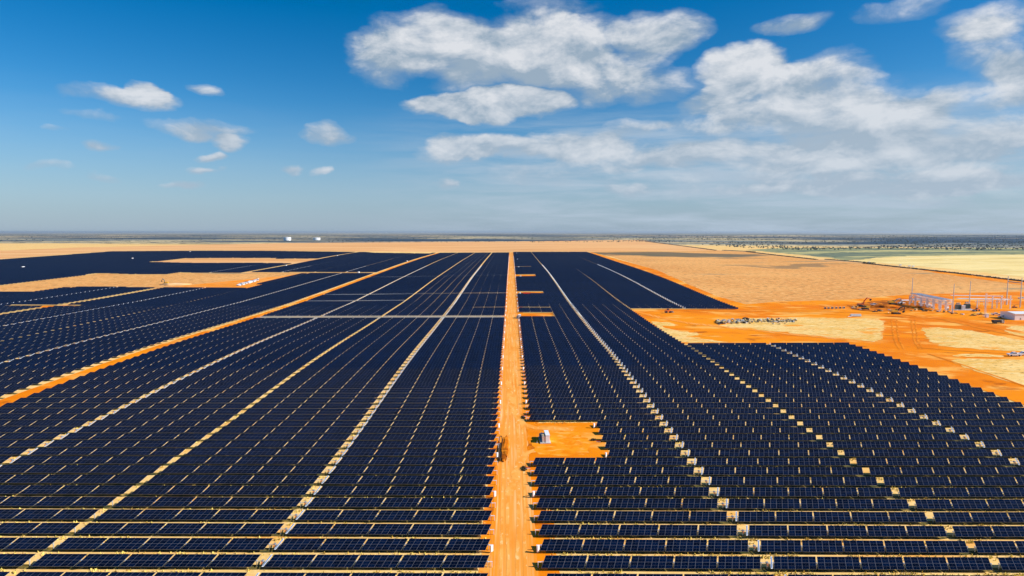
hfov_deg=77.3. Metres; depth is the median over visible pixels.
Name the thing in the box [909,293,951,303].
bus bars
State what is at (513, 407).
dirt track
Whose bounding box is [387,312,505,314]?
solar tracker
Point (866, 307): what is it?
excavator
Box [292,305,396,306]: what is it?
solar tracker
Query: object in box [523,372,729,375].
solar tracker
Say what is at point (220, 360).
solar tracker
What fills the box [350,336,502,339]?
solar tracker
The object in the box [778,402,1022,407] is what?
solar tracker
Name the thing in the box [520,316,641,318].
solar tracker
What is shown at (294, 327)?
solar tracker
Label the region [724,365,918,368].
solar tracker
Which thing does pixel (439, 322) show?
solar tracker
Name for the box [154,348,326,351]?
solar tracker
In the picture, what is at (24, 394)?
side track
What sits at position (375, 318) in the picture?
solar tracker
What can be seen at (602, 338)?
solar tracker
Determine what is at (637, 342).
solar tracker
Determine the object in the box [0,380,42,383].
solar tracker
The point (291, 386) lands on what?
solar tracker
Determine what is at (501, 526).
wheel track
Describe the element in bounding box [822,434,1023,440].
solar tracker
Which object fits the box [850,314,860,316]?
pipe stack
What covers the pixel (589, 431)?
graded pad
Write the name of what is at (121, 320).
solar tracker
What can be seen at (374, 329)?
solar tracker
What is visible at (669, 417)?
solar tracker
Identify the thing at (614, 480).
solar tracker
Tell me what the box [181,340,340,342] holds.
solar tracker
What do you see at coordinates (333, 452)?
solar tracker
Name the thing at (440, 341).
solar tracker
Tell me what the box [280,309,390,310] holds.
solar tracker
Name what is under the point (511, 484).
dirt track
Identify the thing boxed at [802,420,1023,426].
solar tracker
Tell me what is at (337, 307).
solar tracker
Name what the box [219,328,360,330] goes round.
solar tracker
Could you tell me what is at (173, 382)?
solar tracker
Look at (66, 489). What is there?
solar tracker
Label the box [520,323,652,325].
solar tracker
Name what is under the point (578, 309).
solar tracker
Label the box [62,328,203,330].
solar tracker
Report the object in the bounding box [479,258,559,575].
road verge
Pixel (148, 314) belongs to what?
solar tracker
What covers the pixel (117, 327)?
solar tracker
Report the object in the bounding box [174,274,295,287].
side track
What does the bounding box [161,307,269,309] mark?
solar tracker
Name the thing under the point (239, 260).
bare clearing
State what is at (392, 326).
solar tracker
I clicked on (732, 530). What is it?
solar tracker
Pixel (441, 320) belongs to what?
solar tracker
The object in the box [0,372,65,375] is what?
solar tracker
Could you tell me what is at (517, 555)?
wheel track
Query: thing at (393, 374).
solar tracker
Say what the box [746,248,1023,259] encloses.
grass field
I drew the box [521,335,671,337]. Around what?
solar tracker
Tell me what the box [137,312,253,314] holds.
solar tracker
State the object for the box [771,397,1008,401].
solar tracker
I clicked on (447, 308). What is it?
solar tracker
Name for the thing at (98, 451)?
solar tracker
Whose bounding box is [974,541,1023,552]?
solar tracker
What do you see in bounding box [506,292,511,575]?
wheel track
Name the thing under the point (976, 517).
solar tracker
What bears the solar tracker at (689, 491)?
on the ground at (32, 240)
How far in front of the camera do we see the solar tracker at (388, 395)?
349.70 m
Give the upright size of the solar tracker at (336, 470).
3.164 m
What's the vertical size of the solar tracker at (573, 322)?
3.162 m
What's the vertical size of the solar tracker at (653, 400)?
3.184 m
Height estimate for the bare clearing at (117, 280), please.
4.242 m
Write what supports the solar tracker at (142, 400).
on the ground at (32, 240)
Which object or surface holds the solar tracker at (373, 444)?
on the ground at (32, 240)
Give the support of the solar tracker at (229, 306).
on the ground at (32, 240)
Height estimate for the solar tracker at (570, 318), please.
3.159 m
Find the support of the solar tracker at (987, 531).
on the ground at (32, 240)
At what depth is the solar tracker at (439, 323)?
613.55 m
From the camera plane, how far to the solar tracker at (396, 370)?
406.22 m
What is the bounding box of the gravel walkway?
[261,317,468,319]
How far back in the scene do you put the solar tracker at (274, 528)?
199.35 m
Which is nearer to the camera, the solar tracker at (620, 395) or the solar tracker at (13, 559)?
the solar tracker at (13, 559)
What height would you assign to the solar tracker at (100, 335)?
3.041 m
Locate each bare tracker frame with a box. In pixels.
[260,315,372,317]
[268,316,373,317]
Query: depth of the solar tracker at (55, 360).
434.12 m
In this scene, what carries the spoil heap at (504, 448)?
on the ground at (32, 240)
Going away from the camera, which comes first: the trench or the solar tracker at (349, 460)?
the solar tracker at (349, 460)
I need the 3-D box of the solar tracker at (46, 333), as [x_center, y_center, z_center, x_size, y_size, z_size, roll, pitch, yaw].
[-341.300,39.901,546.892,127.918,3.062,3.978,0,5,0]
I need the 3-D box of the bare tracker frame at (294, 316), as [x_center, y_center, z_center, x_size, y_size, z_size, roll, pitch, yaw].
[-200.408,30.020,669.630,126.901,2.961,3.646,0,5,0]
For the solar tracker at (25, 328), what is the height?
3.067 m
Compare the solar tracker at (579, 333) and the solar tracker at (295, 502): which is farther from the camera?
the solar tracker at (579, 333)
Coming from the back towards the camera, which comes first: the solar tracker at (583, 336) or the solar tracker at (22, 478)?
the solar tracker at (583, 336)
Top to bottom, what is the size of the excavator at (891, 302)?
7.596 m
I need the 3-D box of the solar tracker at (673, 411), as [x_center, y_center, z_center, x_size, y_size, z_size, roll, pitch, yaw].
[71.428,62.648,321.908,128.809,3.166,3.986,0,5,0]
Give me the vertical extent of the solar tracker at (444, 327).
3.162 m
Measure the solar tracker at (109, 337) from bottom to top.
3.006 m
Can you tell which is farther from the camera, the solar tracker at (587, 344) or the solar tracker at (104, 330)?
the solar tracker at (104, 330)
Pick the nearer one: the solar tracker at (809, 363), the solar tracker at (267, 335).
the solar tracker at (809, 363)
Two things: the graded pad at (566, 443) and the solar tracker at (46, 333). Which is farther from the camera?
the solar tracker at (46, 333)
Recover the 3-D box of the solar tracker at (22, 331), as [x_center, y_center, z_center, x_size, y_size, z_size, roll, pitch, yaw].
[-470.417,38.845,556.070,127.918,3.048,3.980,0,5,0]
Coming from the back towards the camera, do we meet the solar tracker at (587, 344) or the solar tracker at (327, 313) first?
the solar tracker at (327, 313)
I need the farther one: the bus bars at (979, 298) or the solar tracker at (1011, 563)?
the bus bars at (979, 298)
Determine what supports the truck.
on the bare earth at (911, 353)
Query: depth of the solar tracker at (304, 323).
613.43 m
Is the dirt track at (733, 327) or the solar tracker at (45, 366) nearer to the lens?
the solar tracker at (45, 366)
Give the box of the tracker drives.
[0,265,676,316]
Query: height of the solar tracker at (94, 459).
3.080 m
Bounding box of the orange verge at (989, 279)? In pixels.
[924,270,1023,284]
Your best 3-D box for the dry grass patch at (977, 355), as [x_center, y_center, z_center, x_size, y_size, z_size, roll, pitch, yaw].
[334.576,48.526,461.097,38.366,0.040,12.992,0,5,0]
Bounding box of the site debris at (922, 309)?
[852,307,984,315]
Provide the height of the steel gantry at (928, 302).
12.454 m
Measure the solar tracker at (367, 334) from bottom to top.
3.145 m
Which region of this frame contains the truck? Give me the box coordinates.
[991,320,1004,323]
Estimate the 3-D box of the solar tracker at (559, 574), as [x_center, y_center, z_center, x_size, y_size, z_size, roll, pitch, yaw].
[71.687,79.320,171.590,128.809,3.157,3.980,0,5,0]
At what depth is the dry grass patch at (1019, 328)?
600.71 m
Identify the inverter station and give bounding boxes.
[538,430,550,443]
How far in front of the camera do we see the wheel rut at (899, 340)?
559.10 m
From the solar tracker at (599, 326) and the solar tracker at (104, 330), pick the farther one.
the solar tracker at (599, 326)
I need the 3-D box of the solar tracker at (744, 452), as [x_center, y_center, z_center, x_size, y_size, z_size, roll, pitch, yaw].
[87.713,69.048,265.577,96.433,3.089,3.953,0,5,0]
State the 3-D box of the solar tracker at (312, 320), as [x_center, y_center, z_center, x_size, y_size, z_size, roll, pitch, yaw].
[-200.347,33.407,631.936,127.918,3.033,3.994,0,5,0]
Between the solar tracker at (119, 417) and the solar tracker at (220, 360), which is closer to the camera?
the solar tracker at (119, 417)
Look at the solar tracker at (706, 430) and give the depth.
293.64 m
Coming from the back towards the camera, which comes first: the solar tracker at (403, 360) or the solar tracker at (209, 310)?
the solar tracker at (209, 310)
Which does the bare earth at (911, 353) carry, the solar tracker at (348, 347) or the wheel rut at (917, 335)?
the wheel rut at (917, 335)
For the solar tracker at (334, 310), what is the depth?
717.00 m
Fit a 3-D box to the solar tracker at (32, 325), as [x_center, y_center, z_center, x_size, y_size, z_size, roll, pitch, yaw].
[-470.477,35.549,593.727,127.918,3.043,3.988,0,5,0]
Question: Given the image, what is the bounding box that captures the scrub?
[0,235,1023,249]
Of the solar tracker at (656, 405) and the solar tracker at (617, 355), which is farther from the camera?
the solar tracker at (617, 355)
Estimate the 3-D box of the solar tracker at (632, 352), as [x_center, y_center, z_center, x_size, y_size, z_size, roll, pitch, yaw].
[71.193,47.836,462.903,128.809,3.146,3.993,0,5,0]
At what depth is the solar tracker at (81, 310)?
707.17 m
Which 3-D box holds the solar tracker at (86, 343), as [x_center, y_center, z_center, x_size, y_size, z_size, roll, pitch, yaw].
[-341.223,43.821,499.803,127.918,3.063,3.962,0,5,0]
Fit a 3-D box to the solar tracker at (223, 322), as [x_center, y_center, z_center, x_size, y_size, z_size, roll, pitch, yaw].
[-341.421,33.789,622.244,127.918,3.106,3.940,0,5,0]
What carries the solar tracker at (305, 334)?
on the ground at (32, 240)
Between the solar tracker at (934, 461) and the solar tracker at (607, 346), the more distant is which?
the solar tracker at (607, 346)
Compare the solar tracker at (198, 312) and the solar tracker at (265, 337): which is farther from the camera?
the solar tracker at (198, 312)
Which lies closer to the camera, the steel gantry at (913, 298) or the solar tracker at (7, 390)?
the solar tracker at (7, 390)
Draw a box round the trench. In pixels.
[498,436,502,461]
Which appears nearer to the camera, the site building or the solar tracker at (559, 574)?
the solar tracker at (559, 574)
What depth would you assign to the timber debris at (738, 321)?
646.90 m
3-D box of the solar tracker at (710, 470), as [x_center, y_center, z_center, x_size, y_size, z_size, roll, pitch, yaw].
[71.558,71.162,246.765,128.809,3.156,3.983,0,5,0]
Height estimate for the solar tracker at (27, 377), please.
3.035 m
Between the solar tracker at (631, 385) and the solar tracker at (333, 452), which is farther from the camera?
the solar tracker at (631, 385)
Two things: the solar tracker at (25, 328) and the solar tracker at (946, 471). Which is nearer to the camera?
the solar tracker at (946, 471)
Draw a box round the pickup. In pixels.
[1006,352,1021,356]
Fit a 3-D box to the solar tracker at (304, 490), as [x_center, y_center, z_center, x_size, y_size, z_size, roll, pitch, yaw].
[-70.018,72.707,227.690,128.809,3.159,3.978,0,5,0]
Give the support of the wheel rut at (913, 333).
on the bare earth at (911, 353)
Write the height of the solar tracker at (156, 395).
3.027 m
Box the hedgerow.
[646,241,1023,281]
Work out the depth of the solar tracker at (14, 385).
368.52 m
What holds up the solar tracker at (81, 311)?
on the ground at (32, 240)
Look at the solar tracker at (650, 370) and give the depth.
406.35 m
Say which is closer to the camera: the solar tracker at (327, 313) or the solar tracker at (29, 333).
the solar tracker at (29, 333)
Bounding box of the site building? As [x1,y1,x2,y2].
[999,311,1023,319]
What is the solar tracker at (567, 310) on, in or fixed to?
on the ground at (32, 240)
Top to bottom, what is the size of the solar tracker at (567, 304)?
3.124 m
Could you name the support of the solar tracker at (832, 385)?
on the ground at (32, 240)
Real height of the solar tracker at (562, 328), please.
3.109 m
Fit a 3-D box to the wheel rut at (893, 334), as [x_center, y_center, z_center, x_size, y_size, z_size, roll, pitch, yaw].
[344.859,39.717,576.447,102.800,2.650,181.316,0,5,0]
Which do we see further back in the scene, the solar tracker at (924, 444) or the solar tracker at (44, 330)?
the solar tracker at (44, 330)
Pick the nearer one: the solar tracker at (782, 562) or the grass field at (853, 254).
the solar tracker at (782, 562)
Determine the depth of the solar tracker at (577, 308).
727.60 m
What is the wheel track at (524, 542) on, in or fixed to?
on the dirt road at (532, 566)
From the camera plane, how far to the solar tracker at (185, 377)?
386.83 m
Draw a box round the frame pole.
[1006,276,1021,306]
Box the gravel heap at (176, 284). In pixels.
[160,283,190,284]
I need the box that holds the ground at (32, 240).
[0,232,1023,575]
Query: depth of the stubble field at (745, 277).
1161.80 m
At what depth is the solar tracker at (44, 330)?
565.33 m
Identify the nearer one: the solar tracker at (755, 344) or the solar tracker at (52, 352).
the solar tracker at (52, 352)
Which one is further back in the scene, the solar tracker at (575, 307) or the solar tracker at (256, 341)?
the solar tracker at (575, 307)
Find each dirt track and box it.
[505,381,573,430]
[505,449,535,495]
[634,311,847,339]
[659,310,1023,333]
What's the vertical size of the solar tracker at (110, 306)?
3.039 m
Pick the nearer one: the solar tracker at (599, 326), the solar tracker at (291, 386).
the solar tracker at (291, 386)
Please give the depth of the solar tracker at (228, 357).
444.08 m
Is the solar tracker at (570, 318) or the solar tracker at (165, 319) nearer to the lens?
the solar tracker at (165, 319)
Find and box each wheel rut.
[673,309,790,312]
[786,311,1023,336]
[891,320,899,348]
[896,320,903,348]
[911,320,919,348]
[915,320,923,348]
[917,347,1005,353]
[929,354,1023,385]
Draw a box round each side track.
[0,253,436,406]
[1,256,331,314]
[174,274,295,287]
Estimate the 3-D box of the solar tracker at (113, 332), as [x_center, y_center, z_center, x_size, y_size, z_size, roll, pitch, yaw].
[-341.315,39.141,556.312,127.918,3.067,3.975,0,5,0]
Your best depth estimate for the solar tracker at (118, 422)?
302.68 m
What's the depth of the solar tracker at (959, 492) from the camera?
227.88 m
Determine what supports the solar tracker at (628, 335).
on the ground at (32, 240)
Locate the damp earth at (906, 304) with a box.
[847,299,925,310]
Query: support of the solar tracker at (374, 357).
on the ground at (32, 240)
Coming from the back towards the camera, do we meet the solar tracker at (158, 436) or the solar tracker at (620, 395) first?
the solar tracker at (620, 395)
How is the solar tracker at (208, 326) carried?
on the ground at (32, 240)
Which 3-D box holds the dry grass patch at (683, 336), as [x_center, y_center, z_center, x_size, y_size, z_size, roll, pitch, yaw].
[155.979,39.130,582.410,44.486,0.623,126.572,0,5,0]
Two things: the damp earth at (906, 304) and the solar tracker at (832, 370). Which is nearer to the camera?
the solar tracker at (832, 370)
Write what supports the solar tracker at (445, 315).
on the ground at (32, 240)
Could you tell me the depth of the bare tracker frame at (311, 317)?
660.06 m
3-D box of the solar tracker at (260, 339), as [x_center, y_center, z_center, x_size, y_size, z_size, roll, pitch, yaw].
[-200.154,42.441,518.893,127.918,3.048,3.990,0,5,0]
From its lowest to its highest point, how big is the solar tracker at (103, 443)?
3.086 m
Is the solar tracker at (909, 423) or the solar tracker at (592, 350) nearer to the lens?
the solar tracker at (909, 423)
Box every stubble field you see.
[593,250,1023,303]
[858,255,1023,276]
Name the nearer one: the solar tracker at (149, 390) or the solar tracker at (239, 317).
the solar tracker at (149, 390)
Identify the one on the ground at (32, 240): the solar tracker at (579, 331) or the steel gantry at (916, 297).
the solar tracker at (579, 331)
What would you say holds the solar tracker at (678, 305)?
on the ground at (32, 240)
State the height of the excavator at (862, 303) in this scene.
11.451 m
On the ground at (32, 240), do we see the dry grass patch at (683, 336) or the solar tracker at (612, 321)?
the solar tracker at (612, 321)
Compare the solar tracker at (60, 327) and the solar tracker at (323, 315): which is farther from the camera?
the solar tracker at (323, 315)
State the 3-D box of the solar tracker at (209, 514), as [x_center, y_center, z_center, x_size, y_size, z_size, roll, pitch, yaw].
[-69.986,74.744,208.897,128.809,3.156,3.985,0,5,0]
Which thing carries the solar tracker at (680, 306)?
on the ground at (32, 240)
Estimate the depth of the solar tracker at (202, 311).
707.68 m
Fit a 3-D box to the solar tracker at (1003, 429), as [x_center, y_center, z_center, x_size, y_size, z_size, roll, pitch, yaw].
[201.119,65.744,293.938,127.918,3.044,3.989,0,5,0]
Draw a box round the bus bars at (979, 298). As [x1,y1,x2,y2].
[950,295,1011,299]
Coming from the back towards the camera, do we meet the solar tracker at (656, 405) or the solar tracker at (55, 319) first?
the solar tracker at (55, 319)
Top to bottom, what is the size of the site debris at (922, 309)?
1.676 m
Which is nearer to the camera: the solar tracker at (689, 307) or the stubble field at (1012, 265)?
the solar tracker at (689, 307)
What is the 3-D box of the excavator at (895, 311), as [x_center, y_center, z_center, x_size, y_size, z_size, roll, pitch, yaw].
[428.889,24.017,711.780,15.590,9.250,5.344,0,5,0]
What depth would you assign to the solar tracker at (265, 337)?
529.55 m
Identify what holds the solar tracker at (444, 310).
on the ground at (32, 240)
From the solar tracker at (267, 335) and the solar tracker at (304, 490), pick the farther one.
the solar tracker at (267, 335)
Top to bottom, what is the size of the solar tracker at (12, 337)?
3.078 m
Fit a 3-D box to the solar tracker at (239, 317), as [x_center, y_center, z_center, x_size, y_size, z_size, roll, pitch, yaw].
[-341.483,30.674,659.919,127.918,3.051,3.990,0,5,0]
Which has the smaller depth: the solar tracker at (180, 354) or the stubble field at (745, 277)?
the solar tracker at (180, 354)
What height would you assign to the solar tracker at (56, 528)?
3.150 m
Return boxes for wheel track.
[499,285,509,575]
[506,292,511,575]
[511,285,519,575]
[513,286,526,575]
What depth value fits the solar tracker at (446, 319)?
641.70 m
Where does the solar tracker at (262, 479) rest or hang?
on the ground at (32, 240)
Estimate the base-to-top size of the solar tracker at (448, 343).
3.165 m
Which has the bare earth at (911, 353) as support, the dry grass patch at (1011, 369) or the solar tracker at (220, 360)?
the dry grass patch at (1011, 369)
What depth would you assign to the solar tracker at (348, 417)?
312.18 m
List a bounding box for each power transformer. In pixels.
[955,303,960,309]
[964,302,970,308]
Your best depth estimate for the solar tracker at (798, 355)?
453.58 m
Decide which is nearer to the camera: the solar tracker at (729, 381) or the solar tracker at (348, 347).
the solar tracker at (729, 381)
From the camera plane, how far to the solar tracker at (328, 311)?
707.62 m
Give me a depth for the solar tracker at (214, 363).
425.14 m
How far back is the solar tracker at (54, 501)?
217.97 m
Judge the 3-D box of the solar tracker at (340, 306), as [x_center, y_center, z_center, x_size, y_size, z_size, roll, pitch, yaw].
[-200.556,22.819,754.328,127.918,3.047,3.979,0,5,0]
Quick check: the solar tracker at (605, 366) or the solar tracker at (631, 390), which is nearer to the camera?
the solar tracker at (631, 390)
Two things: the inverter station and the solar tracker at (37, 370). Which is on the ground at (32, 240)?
the solar tracker at (37, 370)
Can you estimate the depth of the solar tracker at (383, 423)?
302.75 m
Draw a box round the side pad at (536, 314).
[518,313,553,315]
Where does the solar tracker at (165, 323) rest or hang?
on the ground at (32, 240)
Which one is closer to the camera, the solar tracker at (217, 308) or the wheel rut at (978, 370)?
the wheel rut at (978, 370)
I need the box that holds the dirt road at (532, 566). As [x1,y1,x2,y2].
[489,252,538,575]
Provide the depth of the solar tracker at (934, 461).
256.26 m
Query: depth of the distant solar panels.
1084.99 m
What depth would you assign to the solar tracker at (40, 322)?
613.00 m
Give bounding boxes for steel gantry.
[909,295,920,304]
[914,296,927,305]
[921,297,933,306]
[927,298,939,307]
[933,299,945,308]
[939,301,952,310]
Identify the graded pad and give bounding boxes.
[526,423,610,460]
[531,431,590,455]
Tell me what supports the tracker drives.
on the ground at (32, 240)
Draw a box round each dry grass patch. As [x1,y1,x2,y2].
[652,321,721,342]
[720,317,883,341]
[922,327,1023,350]
[952,358,1023,384]
[953,354,1003,356]
[1005,326,1023,335]
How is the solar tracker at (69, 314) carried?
on the ground at (32, 240)
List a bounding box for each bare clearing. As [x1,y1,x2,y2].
[0,272,373,291]
[158,258,315,263]
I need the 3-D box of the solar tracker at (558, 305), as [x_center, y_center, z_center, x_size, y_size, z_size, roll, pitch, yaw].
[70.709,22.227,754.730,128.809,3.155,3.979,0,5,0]
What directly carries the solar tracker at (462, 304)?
on the ground at (32, 240)
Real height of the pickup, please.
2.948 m
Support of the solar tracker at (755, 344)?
on the ground at (32, 240)
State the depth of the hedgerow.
1589.12 m
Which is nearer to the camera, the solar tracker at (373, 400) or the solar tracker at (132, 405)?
the solar tracker at (132, 405)
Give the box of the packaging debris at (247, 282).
[237,278,258,285]
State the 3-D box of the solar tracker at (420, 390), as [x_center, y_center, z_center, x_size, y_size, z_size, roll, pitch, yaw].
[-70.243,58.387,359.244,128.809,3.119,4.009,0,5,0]
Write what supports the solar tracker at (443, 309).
on the ground at (32, 240)
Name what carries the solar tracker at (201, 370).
on the ground at (32, 240)
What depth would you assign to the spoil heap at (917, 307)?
764.05 m
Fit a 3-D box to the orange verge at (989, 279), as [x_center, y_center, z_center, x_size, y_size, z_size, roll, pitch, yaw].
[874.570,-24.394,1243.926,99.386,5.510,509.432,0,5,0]
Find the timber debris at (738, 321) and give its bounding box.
[715,317,796,324]
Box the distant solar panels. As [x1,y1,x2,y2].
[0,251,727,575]
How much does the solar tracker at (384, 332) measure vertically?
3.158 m
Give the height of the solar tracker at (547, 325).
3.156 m
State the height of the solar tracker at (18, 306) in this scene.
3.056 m
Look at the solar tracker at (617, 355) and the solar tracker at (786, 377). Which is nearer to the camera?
the solar tracker at (786, 377)
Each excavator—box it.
[855,304,869,308]
[857,298,871,306]
[887,298,902,303]
[890,306,904,313]
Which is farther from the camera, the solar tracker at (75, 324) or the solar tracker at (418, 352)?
the solar tracker at (75, 324)
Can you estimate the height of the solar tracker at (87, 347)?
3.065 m
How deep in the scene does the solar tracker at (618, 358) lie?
443.86 m
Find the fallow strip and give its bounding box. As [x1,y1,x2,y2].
[0,240,714,258]
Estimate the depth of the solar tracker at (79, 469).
246.27 m
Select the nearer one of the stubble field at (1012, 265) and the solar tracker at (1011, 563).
the solar tracker at (1011, 563)
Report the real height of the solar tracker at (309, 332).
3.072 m
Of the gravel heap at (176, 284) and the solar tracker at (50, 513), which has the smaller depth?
the solar tracker at (50, 513)
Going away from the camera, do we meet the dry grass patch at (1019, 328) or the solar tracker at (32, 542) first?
the solar tracker at (32, 542)
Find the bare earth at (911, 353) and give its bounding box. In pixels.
[590,252,1023,404]
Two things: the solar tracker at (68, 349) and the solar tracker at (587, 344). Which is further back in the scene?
the solar tracker at (587, 344)
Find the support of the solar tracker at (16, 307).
on the ground at (32, 240)
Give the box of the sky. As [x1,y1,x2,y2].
[0,0,1023,231]
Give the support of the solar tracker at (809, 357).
on the ground at (32, 240)
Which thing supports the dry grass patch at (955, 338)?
on the bare earth at (911, 353)
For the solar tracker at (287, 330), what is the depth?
566.63 m
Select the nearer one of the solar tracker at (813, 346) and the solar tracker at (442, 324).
the solar tracker at (813, 346)
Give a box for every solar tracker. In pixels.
[0,306,34,307]
[0,307,30,308]
[0,315,116,317]
[0,316,111,318]
[0,317,105,319]
[0,319,100,320]
[0,320,92,322]
[0,321,86,323]
[0,323,81,325]
[0,324,73,326]
[0,326,67,328]
[0,327,58,329]
[0,329,52,331]
[0,331,43,332]
[0,332,37,334]
[0,334,28,336]
[0,336,19,338]
[0,342,156,344]
[0,344,150,346]
[0,346,143,348]
[0,348,136,351]
[0,351,128,353]
[0,353,121,356]
[0,356,112,359]
[0,359,103,362]
[0,362,94,365]
[0,365,85,368]
[0,368,76,371]
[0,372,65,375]
[0,376,54,379]
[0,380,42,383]
[0,384,31,387]
[0,388,19,392]
[0,403,250,407]
[0,408,241,413]
[0,414,234,419]
[0,420,226,425]
[0,426,216,432]
[0,433,207,439]
[0,440,197,446]
[0,448,185,454]
[0,456,174,463]
[0,465,161,472]
[0,474,147,482]
[0,485,132,493]
[0,496,116,505]
[0,509,98,518]
[0,523,79,533]
[0,537,58,548]
[0,554,34,565]
[2,314,123,315]
[3,340,163,342]
[8,313,128,314]
[12,338,169,340]
[13,398,256,402]
[15,312,133,313]
[16,572,487,575]
[21,336,176,338]
[22,310,138,312]
[28,309,143,311]
[28,393,263,397]
[30,334,182,336]
[32,554,491,567]
[36,308,148,310]
[39,332,187,334]
[39,388,270,392]
[43,307,153,309]
[47,331,193,333]
[51,307,157,308]
[52,384,276,388]
[53,306,162,307]
[54,329,197,331]
[55,538,492,549]
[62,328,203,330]
[63,380,281,383]
[68,326,207,328]
[74,376,287,379]
[76,325,213,327]
[76,523,493,534]
[82,323,217,325]
[85,372,292,375]
[90,322,221,324]
[95,369,297,372]
[96,321,226,323]
[97,509,494,520]
[102,319,230,321]
[104,365,302,368]
[109,318,234,320]
[114,317,238,319]
[114,362,307,365]
[115,497,495,507]
[120,316,243,318]
[123,359,311,362]
[125,314,246,316]
[130,313,250,315]
[131,356,316,359]
[131,485,492,494]
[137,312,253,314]
[139,353,319,356]
[142,311,256,313]
[146,310,260,312]
[147,351,323,353]
[147,475,496,484]
[151,309,263,311]
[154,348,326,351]
[156,308,266,310]
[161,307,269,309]
[161,465,496,473]
[162,346,331,349]
[165,306,273,308]
[168,344,334,346]
[172,305,279,306]
[173,456,497,464]
[175,342,337,344]
[181,306,276,307]
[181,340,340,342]
[186,448,495,455]
[187,338,343,340]
[193,336,347,338]
[197,440,498,447]
[199,334,349,336]
[205,333,352,335]
[207,433,498,439]
[209,331,355,333]
[215,330,357,331]
[217,427,499,433]
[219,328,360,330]
[224,327,362,328]
[227,421,497,426]
[228,325,365,327]
[234,324,366,325]
[235,414,499,420]
[237,323,368,324]
[241,321,371,323]
[243,409,500,414]
[246,320,373,321]
[250,319,374,320]
[251,403,500,408]
[253,317,377,319]
[258,398,498,402]
[263,314,382,315]
[265,393,500,397]
[268,313,384,314]
[271,312,385,313]
[271,388,501,393]
[274,311,387,312]
[277,310,389,311]
[277,384,501,388]
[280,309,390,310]
[283,308,392,309]
[283,380,499,383]
[286,307,393,308]
[289,306,395,307]
[289,376,500,379]
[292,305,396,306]
[294,372,501,375]
[300,369,502,372]
[304,365,501,368]
[310,362,501,365]
[314,359,501,362]
[318,356,502,359]
[322,354,503,357]
[326,351,503,354]
[330,349,501,351]
[333,346,503,349]
[337,344,501,347]
[340,342,502,345]
[344,340,502,342]
[347,338,502,341]
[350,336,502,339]
[353,335,504,337]
[355,333,503,335]
[358,331,502,333]
[361,330,503,332]
[362,328,503,330]
[365,327,503,328]
[367,325,503,327]
[370,324,503,325]
[372,323,503,324]
[374,321,505,323]
[376,320,505,321]
[378,318,504,320]
[380,317,505,318]
[385,314,504,315]
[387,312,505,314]
[389,311,504,313]
[390,310,504,311]
[392,309,504,310]
[394,308,504,309]
[396,307,504,308]
[399,304,506,305]
[406,305,504,306]
[517,305,625,307]
[518,303,622,304]
[518,304,624,305]
[518,317,643,319]
[519,307,628,308]
[519,308,629,309]
[519,309,631,310]
[519,310,633,311]
[519,319,645,320]
[519,321,649,323]
[519,327,658,329]
[519,329,661,331]
[519,330,663,332]
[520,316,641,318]
[520,320,647,322]
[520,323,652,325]
[520,324,654,326]
[520,326,656,327]
[520,339,677,341]
[520,341,680,343]
[521,332,666,334]
[521,334,669,336]
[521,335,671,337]
[521,337,674,339]
[521,347,690,349]
[521,351,698,355]
[522,343,684,345]
[522,345,687,347]
[522,357,706,359]
[522,362,714,366]
[523,349,694,351]
[523,354,702,356]
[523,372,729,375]
[523,376,734,380]
[524,359,710,363]
[524,365,719,369]
[524,368,724,372]
[524,388,752,393]
[525,392,758,397]
[526,379,739,383]
[526,384,745,387]
[526,408,780,413]
[526,414,788,420]
[527,397,765,402]
[528,403,772,407]
[530,458,849,465]
[531,466,862,474]
[531,476,876,484]
[533,498,908,508]
[534,511,926,521]
[535,487,892,496]
[535,524,946,536]
[536,539,968,552]
[538,555,992,569]
[547,573,1013,575]
[596,420,797,426]
[598,427,806,433]
[601,434,816,439]
[605,441,826,448]
[608,449,837,456]
[625,304,729,305]
[627,305,732,306]
[628,306,734,307]
[630,307,737,308]
[687,342,848,345]
[691,344,855,347]
[695,346,862,349]
[698,349,869,351]
[702,351,876,354]
[706,353,884,356]
[710,356,892,359]
[715,359,900,362]
[719,362,909,365]
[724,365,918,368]
[728,368,927,371]
[734,371,937,375]
[739,375,948,379]
[745,379,959,383]
[751,383,970,387]
[757,387,982,391]
[764,392,995,396]
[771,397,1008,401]
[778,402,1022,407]
[786,408,1023,413]
[794,414,1023,419]
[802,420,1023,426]
[812,426,1023,432]
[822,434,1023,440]
[832,441,1023,448]
[844,449,1023,456]
[856,458,1023,465]
[869,467,1023,474]
[883,477,1023,484]
[898,488,1023,496]
[914,499,1023,508]
[932,512,1023,521]
[952,526,1023,536]
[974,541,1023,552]
[998,557,1023,569]
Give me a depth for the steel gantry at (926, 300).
774.01 m
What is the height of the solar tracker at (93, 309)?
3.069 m
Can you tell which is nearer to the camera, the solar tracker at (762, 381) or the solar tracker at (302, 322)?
the solar tracker at (762, 381)
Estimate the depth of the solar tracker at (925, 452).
265.79 m
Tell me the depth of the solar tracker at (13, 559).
180.61 m
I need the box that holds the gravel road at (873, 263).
[682,245,1019,279]
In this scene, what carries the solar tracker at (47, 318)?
on the ground at (32, 240)
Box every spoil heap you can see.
[501,435,508,461]
[866,304,899,307]
[905,306,928,307]
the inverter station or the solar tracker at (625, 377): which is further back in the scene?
the solar tracker at (625, 377)
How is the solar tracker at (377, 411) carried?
on the ground at (32, 240)

